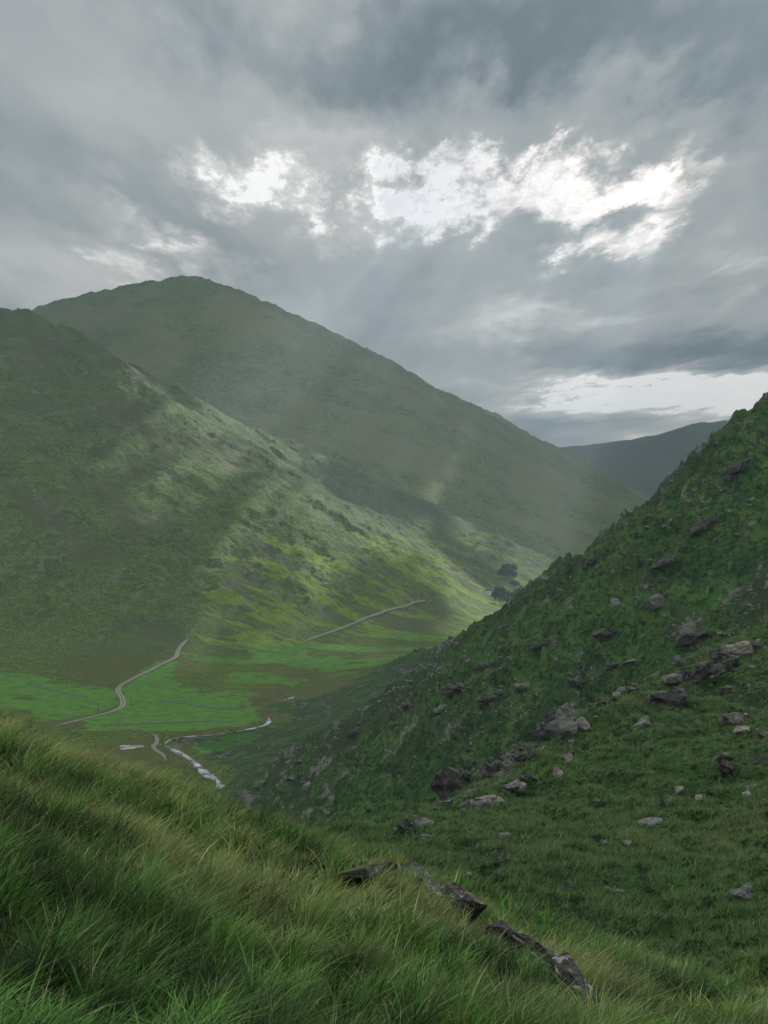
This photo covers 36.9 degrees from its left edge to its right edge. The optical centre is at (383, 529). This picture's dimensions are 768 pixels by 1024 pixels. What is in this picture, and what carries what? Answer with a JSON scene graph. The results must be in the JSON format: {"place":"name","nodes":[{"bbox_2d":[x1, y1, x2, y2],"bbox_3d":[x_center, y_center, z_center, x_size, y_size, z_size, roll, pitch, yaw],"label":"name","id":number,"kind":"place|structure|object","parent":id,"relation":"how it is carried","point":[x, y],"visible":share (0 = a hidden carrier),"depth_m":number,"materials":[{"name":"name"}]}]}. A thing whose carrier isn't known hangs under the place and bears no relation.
{"place":"outdoors","nodes":[
{"label":"outdoors","id":0,"kind":"place"},
{"bbox_2d":[52,638,188,726],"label":"road","id":1,"kind":"structure","parent":0,"point":[121,695],"depth_m":905.44,"materials":[{"name":"grey gravel"}]},
{"bbox_2d":[120,745,143,749],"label":"pond","id":2,"kind":"structure","parent":0,"point":[123,747],"depth_m":662.04,"materials":[{"name":"liquid"}]},
{"bbox_2d":[151,733,165,760],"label":"road","id":3,"kind":"structure","parent":0,"point":[153,747],"depth_m":662.26,"materials":[{"name":"grey gravel"}]},
{"bbox_2d":[165,717,270,788],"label":"river","id":4,"kind":"structure","parent":0,"point":[203,772],"depth_m":651.92,"materials":[{"name":"liquid"}]},
{"bbox_2d":[0,623,471,791],"bbox_3d":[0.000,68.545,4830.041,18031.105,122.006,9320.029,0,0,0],"label":"valley floor","id":5,"kind":"structure","parent":0,"point":[248,680],"depth_m":889.85,"materials":[{"name":"green plant"}]},
{"bbox_2d":[28,683,87,697],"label":"stone wall","id":6,"kind":"structure","parent":5,"relation":"on","point":[57,690],"depth_m":873.84,"materials":[{"name":"grey stone"}]},
{"bbox_2d":[100,720,234,725],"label":"stone wall","id":7,"kind":"structure","parent":5,"relation":"on","point":[164,722],"depth_m":747.19,"materials":[{"name":"grey stone"}]},
{"bbox_2d":[163,701,244,711],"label":"stone wall","id":8,"kind":"structure","parent":5,"relation":"on","point":[206,706],"depth_m":813.89,"materials":[{"name":"grey stone"}]},
{"bbox_2d":[213,642,296,655],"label":"stone wall","id":9,"kind":"structure","parent":5,"relation":"on","point":[254,649],"depth_m":1100.83,"materials":[{"name":"grey stone"}]},
{"bbox_2d":[0,308,556,661],"bbox_3d":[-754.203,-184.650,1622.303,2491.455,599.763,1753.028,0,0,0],"label":"green mountain","id":10,"kind":"structure","parent":0,"point":[143,513],"depth_m":1393.80,"materials":[{"name":"green plant"}]},
{"bbox_2d":[484,588,493,594],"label":"farmhouse","id":11,"kind":"object","parent":10,"relation":"on","point":[488,591],"visible":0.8,"depth_m":1638.33,"materials":[{"name":"stone"}]},
{"bbox_2d":[491,590,501,598],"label":"tree","id":12,"kind":"object","parent":10,"relation":"on","point":[494,594],"visible":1,"depth_m":1595.96,"materials":[{"name":"green plant"}]},
{"bbox_2d":[497,567,504,575],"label":"tree","id":13,"kind":"object","parent":10,"relation":"on","point":[500,571],"visible":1,"depth_m":1946.66,"materials":[{"name":"green plant"}]},
{"bbox_2d":[497,593,505,600],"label":"tree","id":14,"kind":"object","parent":10,"relation":"on","point":[500,596],"visible":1,"depth_m":1596.90,"materials":[{"name":"green plant"}]},
{"bbox_2d":[499,586,505,593],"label":"tree","id":15,"kind":"object","parent":10,"relation":"on","point":[502,590],"visible":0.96,"depth_m":1647.12,"materials":[{"name":"green plant"}]},
{"bbox_2d":[502,569,509,576],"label":"tree","id":16,"kind":"object","parent":10,"relation":"on","point":[507,573],"visible":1,"depth_m":1945.88,"materials":[{"name":"green plant"}]},
{"bbox_2d":[505,562,512,569],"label":"tree","id":17,"kind":"object","parent":10,"relation":"on","point":[508,566],"visible":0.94,"depth_m":1986.81,"materials":[{"name":"green plant"}]},
{"bbox_2d":[509,579,517,586],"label":"tree","id":18,"kind":"object","parent":10,"relation":"on","point":[513,583],"visible":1,"depth_m":1913.98,"materials":[{"name":"green plant"}]},
{"bbox_2d":[510,569,517,577],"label":"tree","id":19,"kind":"object","parent":10,"relation":"on","point":[513,574],"visible":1,"depth_m":1969.57,"materials":[{"name":"green plant"}]},
{"bbox_2d":[32,275,651,558],"bbox_3d":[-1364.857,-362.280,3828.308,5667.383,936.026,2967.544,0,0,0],"label":"mountain peak","id":20,"kind":"structure","parent":0,"point":[251,361],"depth_m":3135.58,"materials":[{"name":"green plant"}]},
{"bbox_2d":[0,741,710,1023],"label":"grassy knoll","id":21,"kind":"structure","parent":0,"point":[352,883],"depth_m":6.91,"materials":[{"name":"green plant"}]},
{"bbox_2d":[0,781,703,1023],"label":"grass","id":22,"kind":"structure","parent":21,"relation":"on","point":[80,931],"depth_m":6.14,"materials":[{"name":"green plant"}]},
{"bbox_2d":[332,858,414,884],"bbox_3d":[-0.072,4.035,13.566,0.585,0.357,4.189,0,-17,10],"label":"rock slab","id":23,"kind":"object","parent":21,"relation":"on","point":[367,870],"visible":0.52,"depth_m":11.92,"materials":[{"name":"stone"}]},
{"bbox_2d":[0,699,767,1023],"bbox_3d":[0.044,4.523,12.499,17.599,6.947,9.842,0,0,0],"label":"grass","id":24,"kind":"structure","parent":21,"relation":"on","point":[95,797],"depth_m":11.51,"materials":[{"name":"green plant"}]},
{"bbox_2d":[400,861,443,896],"bbox_3d":[0.477,4.551,15.007,0.292,0.326,3.213,0,-12,-7],"label":"rock slab","id":25,"kind":"object","parent":21,"relation":"on","point":[434,883],"visible":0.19,"depth_m":14.56,"materials":[{"name":"stone"}]},
{"bbox_2d":[440,883,487,924],"bbox_3d":[0.883,4.446,13.738,0.258,0.348,3.264,0,-12,-5],"label":"rock slab","id":26,"kind":"object","parent":21,"relation":"on","point":[471,901],"visible":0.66,"depth_m":13.06,"materials":[{"name":"stone"}]},
{"bbox_2d":[483,919,514,953],"bbox_3d":[1.175,4.095,11.618,0.228,0.264,0.518,0,12,-36],"label":"rock slab","id":27,"kind":"object","parent":21,"relation":"on","point":[503,924],"visible":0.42,"depth_m":11.58,"materials":[{"name":"stone"}]},
{"bbox_2d":[503,931,559,988],"bbox_3d":[1.444,4.098,11.004,0.245,0.404,1.031,0,0,-24],"label":"rock slab","id":28,"kind":"object","parent":21,"relation":"on","point":[523,938],"visible":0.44,"depth_m":10.91,"materials":[{"name":"stone"}]},
{"bbox_2d":[551,952,607,1013],"bbox_3d":[1.654,3.841,9.705,0.243,0.361,1.720,0,-13,-4],"label":"rock slab","id":29,"kind":"object","parent":21,"relation":"on","point":[566,959],"visible":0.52,"depth_m":9.88,"materials":[{"name":"stone"}]},
{"bbox_2d":[304,600,431,641],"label":"road","id":30,"kind":"structure","parent":0,"point":[365,618],"depth_m":1284.24,"materials":[{"name":"grey gravel"}]},
{"bbox_2d":[0,0,767,446],"bbox_3d":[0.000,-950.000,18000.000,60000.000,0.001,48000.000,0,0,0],"label":"cloud","id":31,"kind":"structure","parent":0,"point":[242,144],"depth_m":3073.13,"materials":[{"name":"grey"}]},
{"bbox_2d":[176,392,767,829],"bbox_3d":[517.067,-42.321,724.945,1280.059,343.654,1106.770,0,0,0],"label":"craggy hill","id":32,"kind":"structure","parent":0,"point":[578,610],"depth_m":328.21,"materials":[{"name":"green plant"}]},
{"bbox_2d":[286,774,297,780],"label":"boulder","id":33,"kind":"object","parent":32,"relation":"on","point":[293,777],"visible":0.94,"depth_m":409.13,"materials":[{"name":"grey stone"}]},
{"bbox_2d":[303,782,310,790],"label":"boulder","id":34,"kind":"object","parent":32,"relation":"on","point":[306,786],"visible":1,"depth_m":363.08,"materials":[{"name":"beige stone"}]},
{"bbox_2d":[346,728,358,737],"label":"boulder","id":35,"kind":"object","parent":32,"relation":"on","point":[352,732],"visible":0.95,"depth_m":392.51,"materials":[{"name":"stone"}]},
{"bbox_2d":[401,703,414,711],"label":"rock outcrop","id":36,"kind":"object","parent":32,"relation":"on","point":[406,707],"visible":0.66,"depth_m":345.39,"materials":[{"name":"stone"}]},
{"bbox_2d":[433,704,445,713],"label":"rock outcrop","id":37,"kind":"object","parent":32,"relation":"on","point":[439,708],"visible":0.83,"depth_m":322.82,"materials":[{"name":"grey stone"}]},
{"bbox_2d":[440,682,465,695],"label":"rock outcrop","id":38,"kind":"object","parent":32,"relation":"on","point":[447,690],"visible":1,"depth_m":324.83,"materials":[{"name":"stone"}]},
{"bbox_2d":[473,662,497,670],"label":"rock outcrop","id":39,"kind":"object","parent":32,"relation":"on","point":[484,666],"visible":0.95,"depth_m":333.84,"materials":[{"name":"stone"}]},
{"bbox_2d":[473,693,502,706],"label":"rock outcrop","id":40,"kind":"object","parent":32,"relation":"on","point":[489,698],"visible":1,"depth_m":311.72,"materials":[{"name":"stone"}]},
{"bbox_2d":[221,400,765,812],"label":"scree","id":41,"kind":"structure","parent":32,"relation":"on","point":[456,643],"depth_m":330.53,"materials":[{"name":"stone"}]},
{"bbox_2d":[514,683,529,690],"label":"boulder","id":42,"kind":"object","parent":32,"relation":"on","point":[522,686],"visible":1,"depth_m":312.55,"materials":[{"name":"grey stone"}]},
{"bbox_2d":[530,636,561,650],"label":"rock outcrop","id":43,"kind":"object","parent":32,"relation":"on","point":[544,642],"visible":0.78,"depth_m":320.61,"materials":[{"name":"stone"}]},
{"bbox_2d":[566,677,586,685],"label":"rock outcrop","id":44,"kind":"object","parent":32,"relation":"on","point":[573,682],"visible":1,"depth_m":299.37,"materials":[{"name":"stone"}]},
{"bbox_2d":[581,552,599,572],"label":"rock outcrop","id":45,"kind":"object","parent":32,"relation":"on","point":[592,561],"visible":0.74,"depth_m":344.09,"materials":[{"name":"stone"}]},
{"bbox_2d":[592,628,617,637],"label":"rock outcrop","id":46,"kind":"object","parent":32,"relation":"on","point":[604,632],"visible":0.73,"depth_m":305.46,"materials":[{"name":"stone"}]},
{"bbox_2d":[604,662,619,670],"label":"boulder","id":47,"kind":"object","parent":32,"relation":"on","point":[607,667],"visible":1,"depth_m":293.30,"materials":[{"name":"stone"}]},
{"bbox_2d":[610,598,621,606],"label":"boulder","id":48,"kind":"object","parent":32,"relation":"on","point":[615,602],"visible":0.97,"depth_m":313.97,"materials":[{"name":"grey stone"}]},
{"bbox_2d":[622,658,636,663],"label":"boulder","id":49,"kind":"object","parent":32,"relation":"on","point":[632,660],"visible":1,"depth_m":291.97,"materials":[{"name":"grey stone"}]},
{"bbox_2d":[634,560,643,564],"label":"stone","id":50,"kind":"object","parent":32,"relation":"on","point":[639,562],"visible":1,"depth_m":321.28,"materials":[{"name":"stone"}]},
{"bbox_2d":[643,593,665,608],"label":"rock outcrop","id":51,"kind":"object","parent":32,"relation":"on","point":[655,601],"visible":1,"depth_m":304.88,"materials":[{"name":"grey stone"}]},
{"bbox_2d":[648,554,679,570],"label":"rock outcrop","id":52,"kind":"object","parent":32,"relation":"on","point":[665,560],"visible":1,"depth_m":315.51,"materials":[{"name":"stone"}]},
{"bbox_2d":[676,628,715,645],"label":"rock outcrop","id":53,"kind":"object","parent":32,"relation":"on","point":[681,640],"visible":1,"depth_m":290.90,"materials":[{"name":"stone"}]},
{"bbox_2d":[689,515,720,534],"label":"rock outcrop","id":54,"kind":"object","parent":32,"relation":"on","point":[701,524],"visible":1,"depth_m":325.33,"materials":[{"name":"stone"}]},
{"bbox_2d":[724,458,750,480],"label":"rock outcrop","id":55,"kind":"object","parent":32,"relation":"on","point":[737,468],"visible":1,"depth_m":339.08,"materials":[{"name":"stone"}]},
{"bbox_2d":[373,132,681,260],"label":"sky","id":56,"kind":"structure","parent":0,"point":[575,196],"materials":[{"name":"white"}]},
{"bbox_2d":[314,612,767,990],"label":"pasture","id":57,"kind":"structure","parent":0,"point":[631,879],"depth_m":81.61,"materials":[{"name":"green plant"}]},
{"bbox_2d":[396,817,416,832],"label":"rock outcrop","id":58,"kind":"object","parent":57,"relation":"on","point":[401,826],"visible":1,"depth_m":69.17,"materials":[{"name":"stone"}]},
{"bbox_2d":[415,818,434,826],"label":"rock outcrop","id":59,"kind":"object","parent":57,"relation":"on","point":[419,821],"visible":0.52,"depth_m":72.59,"materials":[{"name":"grey stone"}]},
{"bbox_2d":[421,834,435,838],"bbox_3d":[2.392,16.455,61.817,0.945,0.253,0.696,-4,-7,11],"label":"rock outcrop","id":60,"kind":"object","parent":57,"relation":"on","point":[423,836],"visible":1,"depth_m":61.56,"materials":[{"name":"grey stone"}]},
{"bbox_2d":[430,767,461,800],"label":"rock outcrop","id":61,"kind":"object","parent":57,"relation":"on","point":[444,780],"visible":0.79,"depth_m":98.00,"materials":[{"name":"stone"}]},
{"bbox_2d":[460,769,471,787],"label":"rock outcrop","id":62,"kind":"object","parent":57,"relation":"on","point":[465,777],"visible":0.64,"depth_m":98.86,"materials":[{"name":"stone"}]},
{"bbox_2d":[452,795,497,809],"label":"rock outcrop","id":63,"kind":"object","parent":57,"relation":"on","point":[482,801],"visible":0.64,"depth_m":87.65,"materials":[{"name":"grey stone"}]},
{"bbox_2d":[483,764,499,771],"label":"stone","id":64,"kind":"object","parent":57,"relation":"on","point":[489,768],"visible":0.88,"depth_m":98.25,"materials":[{"name":"stone"}]},
{"bbox_2d":[493,796,503,805],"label":"boulder","id":65,"kind":"object","parent":57,"relation":"on","point":[498,800],"visible":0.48,"depth_m":89.78,"materials":[{"name":"beige stone"}]},
{"bbox_2d":[485,758,512,772],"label":"rock outcrop","id":66,"kind":"object","parent":57,"relation":"on","point":[505,764],"visible":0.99,"depth_m":98.48,"materials":[{"name":"grey stone"}]},
{"bbox_2d":[495,770,505,775],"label":"stone","id":67,"kind":"object","parent":57,"relation":"on","point":[503,772],"visible":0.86,"depth_m":97.72,"materials":[{"name":"grey stone"}]},
{"bbox_2d":[493,853,508,861],"bbox_3d":[5.480,15.329,53.605,0.771,0.431,0.590,-4,5,6],"label":"boulder","id":68,"kind":"object","parent":57,"relation":"on","point":[501,859],"visible":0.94,"depth_m":53.48,"materials":[{"name":"stone"}]},
{"bbox_2d":[498,832,510,840],"bbox_3d":[6.583,16.823,62.931,0.706,0.521,0.497,-6,-1,-5],"label":"boulder","id":69,"kind":"object","parent":57,"relation":"on","point":[507,835],"visible":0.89,"depth_m":62.78,"materials":[{"name":"grey stone"}]},
{"bbox_2d":[502,754,519,762],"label":"rock outcrop","id":70,"kind":"object","parent":57,"relation":"on","point":[516,758],"visible":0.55,"depth_m":100.29,"materials":[{"name":"stone"}]},
{"bbox_2d":[499,779,526,794],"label":"rock outcrop","id":71,"kind":"object","parent":57,"relation":"on","point":[517,784],"visible":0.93,"depth_m":92.68,"materials":[{"name":"grey stone"}]},
{"bbox_2d":[519,744,534,761],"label":"rock outcrop","id":72,"kind":"object","parent":57,"relation":"on","point":[529,754],"visible":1,"depth_m":99.93,"materials":[{"name":"stone"}]},
{"bbox_2d":[519,772,537,781],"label":"rock outcrop","id":73,"kind":"object","parent":57,"relation":"on","point":[530,775],"visible":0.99,"depth_m":94.61,"materials":[{"name":"stone"}]},
{"bbox_2d":[530,726,549,741],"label":"rock outcrop","id":74,"kind":"object","parent":57,"relation":"on","point":[539,734],"visible":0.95,"depth_m":107.91,"materials":[{"name":"stone"}]},
{"bbox_2d":[536,712,555,727],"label":"rock outcrop","id":75,"kind":"object","parent":57,"relation":"on","point":[550,717],"visible":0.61,"depth_m":111.41,"materials":[{"name":"stone"}]},
{"bbox_2d":[552,767,562,776],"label":"boulder","id":76,"kind":"object","parent":57,"relation":"on","point":[557,771],"visible":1,"depth_m":94.54,"materials":[{"name":"beige stone"}]},
{"bbox_2d":[545,711,577,738],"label":"rock outcrop","id":77,"kind":"object","parent":57,"relation":"on","point":[564,725],"visible":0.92,"depth_m":107.47,"materials":[{"name":"grey stone"}]},
{"bbox_2d":[563,752,572,760],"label":"boulder","id":78,"kind":"object","parent":57,"relation":"on","point":[568,756],"visible":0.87,"depth_m":99.86,"materials":[{"name":"beige stone"}]},
{"bbox_2d":[565,882,574,889],"bbox_3d":[7.767,14.926,48.223,0.442,0.338,0.400,-3,-7,-8],"label":"boulder","id":79,"kind":"object","parent":57,"relation":"on","point":[567,884],"visible":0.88,"depth_m":48.09,"materials":[{"name":"stone"}]},
{"bbox_2d":[568,739,573,748],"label":"boulder","id":80,"kind":"object","parent":57,"relation":"on","point":[570,743],"visible":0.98,"depth_m":104.83,"materials":[{"name":"grey stone"}]},
{"bbox_2d":[575,716,590,731],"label":"boulder","id":81,"kind":"object","parent":57,"relation":"on","point":[582,723],"visible":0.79,"depth_m":108.61,"materials":[{"name":"beige stone"}]},
{"bbox_2d":[599,839,607,846],"bbox_3d":[12.041,17.218,63.201,0.467,0.456,0.334,-10,-6,-6],"label":"boulder","id":82,"kind":"object","parent":57,"relation":"on","point":[603,842],"visible":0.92,"depth_m":63.08,"materials":[{"name":"grey stone"}]},
{"bbox_2d":[601,885,623,892],"bbox_3d":[9.729,15.524,49.575,1.245,0.358,0.520,-3,-6,11],"label":"rock outcrop","id":83,"kind":"object","parent":57,"relation":"on","point":[610,889],"visible":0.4,"depth_m":49.44,"materials":[{"name":"grey stone"}]},
{"bbox_2d":[612,692,621,696],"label":"stone","id":84,"kind":"object","parent":57,"relation":"on","point":[617,694],"visible":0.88,"depth_m":125.12,"materials":[{"name":"grey stone"}]},
{"bbox_2d":[621,840,631,845],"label":"boulder","id":85,"kind":"object","parent":57,"relation":"on","point":[627,842],"visible":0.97,"depth_m":63.01,"materials":[{"name":"beige stone"}]},
{"bbox_2d":[625,686,635,690],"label":"stone","id":86,"kind":"object","parent":57,"relation":"on","point":[630,688],"visible":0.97,"depth_m":125.12,"materials":[{"name":"stone"}]},
{"bbox_2d":[634,715,650,728],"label":"rock outcrop","id":87,"kind":"object","parent":57,"relation":"on","point":[643,722],"visible":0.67,"depth_m":108.56,"materials":[{"name":"grey stone"}]},
{"bbox_2d":[637,817,662,825],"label":"rock outcrop","id":88,"kind":"object","parent":57,"relation":"on","point":[650,820],"visible":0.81,"depth_m":75.65,"materials":[{"name":"grey stone"}]},
{"bbox_2d":[647,686,688,708],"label":"rock outcrop","id":89,"kind":"object","parent":57,"relation":"on","point":[676,696],"visible":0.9,"depth_m":115.97,"materials":[{"name":"stone"}]},
{"bbox_2d":[663,796,673,804],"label":"boulder","id":90,"kind":"object","parent":57,"relation":"on","point":[668,800],"visible":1,"depth_m":81.55,"materials":[{"name":"grey stone"}]},
{"bbox_2d":[661,673,687,684],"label":"rock outcrop","id":91,"kind":"object","parent":57,"relation":"on","point":[672,678],"visible":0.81,"depth_m":125.85,"materials":[{"name":"grey stone"}]},
{"bbox_2d":[672,655,683,666],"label":"stone","id":92,"kind":"object","parent":57,"relation":"on","point":[677,660],"visible":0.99,"depth_m":132.88,"materials":[{"name":"stone"}]},
{"bbox_2d":[674,786,683,794],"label":"boulder","id":93,"kind":"object","parent":57,"relation":"on","point":[678,789],"visible":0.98,"depth_m":86.00,"materials":[{"name":"beige stone"}]},
{"bbox_2d":[675,661,725,685],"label":"rock outcrop","id":94,"kind":"object","parent":57,"relation":"on","point":[701,672],"visible":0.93,"depth_m":125.51,"materials":[{"name":"stone"}]},
{"bbox_2d":[709,650,739,671],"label":"rock outcrop","id":95,"kind":"object","parent":57,"relation":"on","point":[728,659],"visible":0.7,"depth_m":129.37,"materials":[{"name":"stone"}]},
{"bbox_2d":[715,754,735,776],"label":"rock outcrop","id":96,"kind":"object","parent":57,"relation":"on","point":[725,766],"visible":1,"depth_m":88.28,"materials":[{"name":"stone"}]},
{"bbox_2d":[718,685,733,695],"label":"boulder","id":97,"kind":"object","parent":57,"relation":"on","point":[725,690],"visible":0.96,"depth_m":119.11,"materials":[{"name":"stone"}]},
{"bbox_2d":[726,894,734,901],"bbox_3d":[14.065,14.954,46.696,0.350,0.350,0.222,-21,10,-13],"label":"boulder","id":98,"kind":"object","parent":57,"relation":"on","point":[731,896],"visible":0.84,"depth_m":46.62,"materials":[{"name":"stone"}]},
{"bbox_2d":[719,712,743,723],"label":"rock outcrop","id":99,"kind":"object","parent":57,"relation":"on","point":[735,718],"visible":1,"depth_m":107.51,"materials":[{"name":"grey stone"}]},
{"bbox_2d":[723,640,754,656],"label":"rock outcrop","id":100,"kind":"object","parent":57,"relation":"on","point":[740,649],"visible":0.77,"depth_m":133.48,"materials":[{"name":"beige stone"}]},
{"bbox_2d":[732,726,749,733],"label":"boulder","id":101,"kind":"object","parent":57,"relation":"on","point":[742,729],"visible":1,"depth_m":103.41,"materials":[{"name":"beige stone"}]},
{"bbox_2d":[729,882,753,900],"bbox_3d":[14.678,14.881,47.113,0.956,0.601,0.568,-20,1,1],"label":"rock outcrop","id":102,"kind":"object","parent":57,"relation":"on","point":[745,890],"visible":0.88,"depth_m":46.93,"materials":[{"name":"grey stone"}]},
{"bbox_2d":[746,784,755,789],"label":"stone","id":103,"kind":"object","parent":57,"relation":"on","point":[752,786],"visible":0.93,"depth_m":84.66,"materials":[{"name":"grey stone"}]},
{"bbox_2d":[750,641,763,650],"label":"boulder","id":104,"kind":"object","parent":57,"relation":"on","point":[756,646],"visible":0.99,"depth_m":133.60,"materials":[{"name":"stone"}]},
{"bbox_2d":[755,728,767,737],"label":"boulder","id":105,"kind":"object","parent":57,"relation":"on","point":[761,733],"visible":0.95,"depth_m":101.12,"materials":[{"name":"grey stone"}]},
{"bbox_2d":[560,420,727,495],"bbox_3d":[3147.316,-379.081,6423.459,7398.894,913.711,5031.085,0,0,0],"label":"distant ridge","id":106,"kind":"structure","parent":0,"point":[647,465],"depth_m":6263.80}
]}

